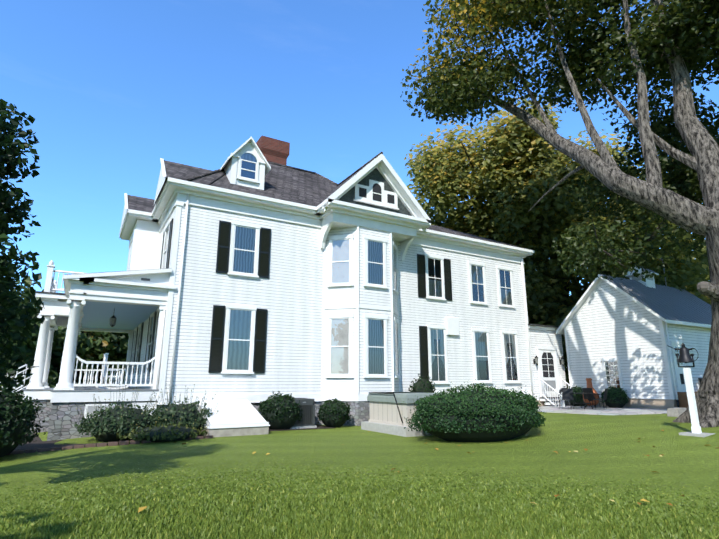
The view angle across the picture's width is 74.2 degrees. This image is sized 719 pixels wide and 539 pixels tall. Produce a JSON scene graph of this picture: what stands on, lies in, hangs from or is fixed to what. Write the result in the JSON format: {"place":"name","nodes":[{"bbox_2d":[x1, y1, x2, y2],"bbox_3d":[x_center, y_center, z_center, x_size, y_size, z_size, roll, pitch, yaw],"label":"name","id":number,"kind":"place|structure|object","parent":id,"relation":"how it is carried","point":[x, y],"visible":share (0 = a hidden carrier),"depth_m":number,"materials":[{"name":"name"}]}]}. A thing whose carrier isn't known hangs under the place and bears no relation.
{"place":"outdoors","nodes":[
{"label":"outdoors","id":0,"kind":"place"},
{"bbox_2d":[0,412,718,538],"bbox_3d":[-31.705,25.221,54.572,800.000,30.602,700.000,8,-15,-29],"label":"ground","id":1,"kind":"structure","parent":0,"point":[607,441],"depth_m":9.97,"materials":[{"name":"green plant"}]},
{"bbox_2d":[0,99,44,395],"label":"maple tree","id":2,"kind":"object","parent":1,"relation":"on","point":[15,214],"visible":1,"depth_m":7.14,"materials":[{"name":"green plant"}]},
{"bbox_2d":[0,384,45,456],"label":"dark shrub","id":3,"kind":"object","parent":1,"relation":"on","point":[18,416],"visible":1,"depth_m":10.76,"materials":[{"name":"green plant"}]},
{"bbox_2d":[0,276,128,392],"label":"trees","id":4,"kind":"object","parent":1,"relation":"on","point":[93,346],"visible":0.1,"depth_m":48.69,"materials":[{"name":"green plant"}]},
{"bbox_2d":[0,260,175,440],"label":"porch","id":5,"kind":"object","parent":1,"relation":"on","point":[92,301],"visible":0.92,"depth_m":15.58,"materials":[{"name":"white paint"}]},
{"bbox_2d":[96,353,127,388],"bbox_3d":[-8.311,3.440,16.068,0.900,1.180,0.590,9,-16,-34],"label":"rocking chair","id":6,"kind":"object","parent":5,"relation":"on","point":[105,368],"visible":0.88,"depth_m":15.87,"materials":[{"name":"white paint"}]},
{"bbox_2d":[100,370,125,387],"bbox_3d":[-8.874,3.686,17.100,0.900,1.180,0.590,5,-14,-20],"label":"rocking chair","id":7,"kind":"object","parent":5,"relation":"on","point":[118,378],"visible":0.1,"depth_m":17.18,"materials":[{"name":"white paint"}]},
{"bbox_2d":[110,308,116,326],"bbox_3d":[-8.996,1.756,17.367,0.216,0.700,0.189,8,-15,-29],"label":"porch lantern","id":8,"kind":"object","parent":5,"relation":"hanging from","point":[113,318],"visible":1,"depth_m":17.28,"materials":[{"name":"black metal"}]},
{"bbox_2d":[7,425,333,454],"bbox_3d":[-2.855,5.717,17.238,26.500,0.821,5.641,8,-15,-29],"label":"flower bed","id":9,"kind":"object","parent":1,"relation":"on","point":[39,445],"visible":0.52,"depth_m":12.31,"materials":[{"name":"soil"}]},
{"bbox_2d":[73,384,166,441],"bbox_3d":[-6.781,4.133,13.541,2.413,1.690,2.413,8,-15,-29],"label":"shrub","id":10,"kind":"object","parent":9,"relation":"on","point":[108,424],"visible":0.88,"depth_m":12.98,"materials":[{"name":"green plant"}]},
{"bbox_2d":[116,415,207,441],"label":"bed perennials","id":11,"kind":"object","parent":9,"relation":"on","point":[166,433],"visible":0.96,"depth_m":12.73,"materials":[{"name":"green plant"}]},
{"bbox_2d":[257,391,302,429],"bbox_3d":[-2.705,4.825,16.202,1.631,1.341,1.394,8,-15,-29],"label":"foundation shrub","id":12,"kind":"object","parent":9,"relation":"on","point":[278,412],"visible":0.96,"depth_m":15.78,"materials":[{"name":"green plant"}]},
{"bbox_2d":[145,383,218,429],"bbox_3d":[-5.441,4.380,14.625,2.230,1.723,2.116,8,-15,-29],"label":"shrub","id":13,"kind":"object","parent":1,"relation":"on","point":[188,413],"visible":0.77,"depth_m":14.14,"materials":[{"name":"green plant"}]},
{"bbox_2d":[196,399,269,436],"bbox_3d":[-4.119,4.859,15.085,1.840,1.405,2.320,8,-15,-29],"label":"cellar bulkhead","id":14,"kind":"object","parent":1,"relation":"on","point":[238,417],"visible":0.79,"depth_m":14.50,"materials":[{"name":"paint"}]},
{"bbox_2d":[290,398,316,428],"bbox_3d":[-2.126,5.092,16.719,0.940,1.110,0.940,8,-15,-29],"label":"ac condenser","id":15,"kind":"object","parent":1,"relation":"on","point":[306,406],"visible":0.44,"depth_m":16.41,"materials":[{"name":"metal"}]},
{"bbox_2d":[119,136,534,425],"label":"house","id":16,"kind":"structure","parent":1,"relation":"on","point":[354,289],"depth_m":18.75,"materials":[{"name":"white paint"}]},
{"bbox_2d":[317,398,350,427],"bbox_3d":[-0.928,5.133,17.006,1.305,1.064,1.177,8,-15,-29],"label":"foundation shrub","id":17,"kind":"object","parent":1,"relation":"on","point":[333,413],"visible":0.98,"depth_m":16.68,"materials":[{"name":"green plant"}]},
{"bbox_2d":[38,430,718,512],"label":"fallen leaves","id":18,"kind":"object","parent":1,"relation":"on","point":[140,509],"visible":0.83,"depth_m":8.84,"materials":[{"name":"brown plant"}]},
{"bbox_2d":[361,392,441,436],"bbox_3d":[1.835,4.884,15.817,2.600,1.537,2.600,8,-15,-29],"label":"hot tub","id":19,"kind":"object","parent":1,"relation":"on","point":[389,411],"visible":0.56,"depth_m":15.06,"materials":[{"name":"plastic side panels"},{"name":"vinyl cover"},{"name":"concrete"}]},
{"bbox_2d":[408,372,435,392],"bbox_3d":[2.668,5.180,19.925,1.392,1.733,0.814,8,-15,-29],"label":"shrub","id":20,"kind":"object","parent":1,"relation":"on","point":[425,385],"visible":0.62,"depth_m":19.84,"materials":[{"name":"green plant"}]},
{"bbox_2d":[403,379,555,441],"bbox_3d":[3.606,4.176,14.005,5.468,1.804,3.098,8,-15,-29],"label":"boxwood","id":21,"kind":"object","parent":1,"relation":"on","point":[478,413],"visible":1,"depth_m":12.86,"materials":[{"name":"green plant"}]},
{"bbox_2d":[404,94,710,388],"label":"maple trees","id":22,"kind":"object","parent":1,"relation":"on","point":[519,168],"visible":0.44,"depth_m":32.78,"materials":[{"name":"green plant"}]},
{"bbox_2d":[400,0,718,427],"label":"maple tree","id":23,"kind":"object","parent":1,"relation":"on","point":[677,41],"visible":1,"depth_m":19.04,"materials":[{"name":"green plant"}]},
{"bbox_2d":[528,257,711,408],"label":"outbuilding","id":24,"kind":"structure","parent":1,"relation":"on","point":[623,333],"depth_m":23.05,"materials":[{"name":"white paint"}]},
{"bbox_2d":[667,407,685,416],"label":"stone block","id":25,"kind":"structure","parent":1,"relation":"on","point":[675,412],"depth_m":17.08,"materials":[{"name":"grey stone"}]},
{"bbox_2d":[667,343,714,436],"bbox_3d":[8.841,3.216,12.750,0.742,2.500,0.600,8,-15,-29],"label":"bell post","id":26,"kind":"object","parent":1,"relation":"on","point":[684,355],"visible":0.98,"depth_m":12.73,"materials":[{"name":"wood"}]},
{"bbox_2d":[0,0,718,298],"label":"sky","id":27,"kind":"structure","parent":0,"point":[112,89],"materials":[{"name":"blue"}]},
{"bbox_2d":[538,405,666,414],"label":"patio","id":28,"kind":"structure","parent":0,"point":[599,410],"depth_m":20.01,"materials":[{"name":"grey concrete"}]},
{"bbox_2d":[558,389,573,406],"bbox_3d":[9.252,5.799,21.225,0.522,0.921,0.620,-11,-17,38],"label":"grill","id":29,"kind":"object","parent":28,"relation":"on","point":[565,394],"visible":0.9,"depth_m":21.43,"materials":[{"name":"black metal"}]},
{"bbox_2d":[565,386,584,405],"bbox_3d":[10.853,6.328,23.698,1.174,1.063,1.260,-8,-16,32],"label":"patio boxwood","id":30,"kind":"object","parent":28,"relation":"on","point":[578,390],"visible":0.48,"depth_m":23.37,"materials":[{"name":"green plant"}]},
{"bbox_2d":[569,393,593,408],"bbox_3d":[9.962,5.900,21.244,1.040,0.724,1.040,8,-15,-29],"label":"patio table","id":31,"kind":"object","parent":28,"relation":"on","point":[583,400],"visible":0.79,"depth_m":21.07,"materials":[{"name":"black metal"}]},
{"bbox_2d":[583,378,598,406],"bbox_3d":[10.934,5.853,22.497,0.721,1.366,0.709,8,-15,-29],"label":"chiminea","id":32,"kind":"object","parent":28,"relation":"on","point":[589,382],"visible":0.56,"depth_m":22.32,"materials":[{"name":"ceramic"}]},
{"bbox_2d":[582,388,599,407],"bbox_3d":[10.827,6.008,22.203,0.620,0.921,0.522,11,-17,-39],"label":"patio chair","id":33,"kind":"object","parent":28,"relation":"on","point":[588,390],"visible":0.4,"depth_m":22.10,"materials":[{"name":"black metal"}]},
{"bbox_2d":[591,388,607,408],"bbox_3d":[10.735,5.774,21.184,0.620,0.921,0.522,-11,-17,38],"label":"patio chair","id":34,"kind":"object","parent":28,"relation":"on","point":[605,394],"visible":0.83,"depth_m":21.10,"materials":[{"name":"black metal"}]},
{"bbox_2d":[601,386,629,407],"bbox_3d":[11.824,5.931,22.032,1.240,1.062,1.256,8,-15,-29],"label":"bush","id":35,"kind":"object","parent":28,"relation":"on","point":[617,398],"visible":0.88,"depth_m":21.74,"materials":[{"name":"green plant"}]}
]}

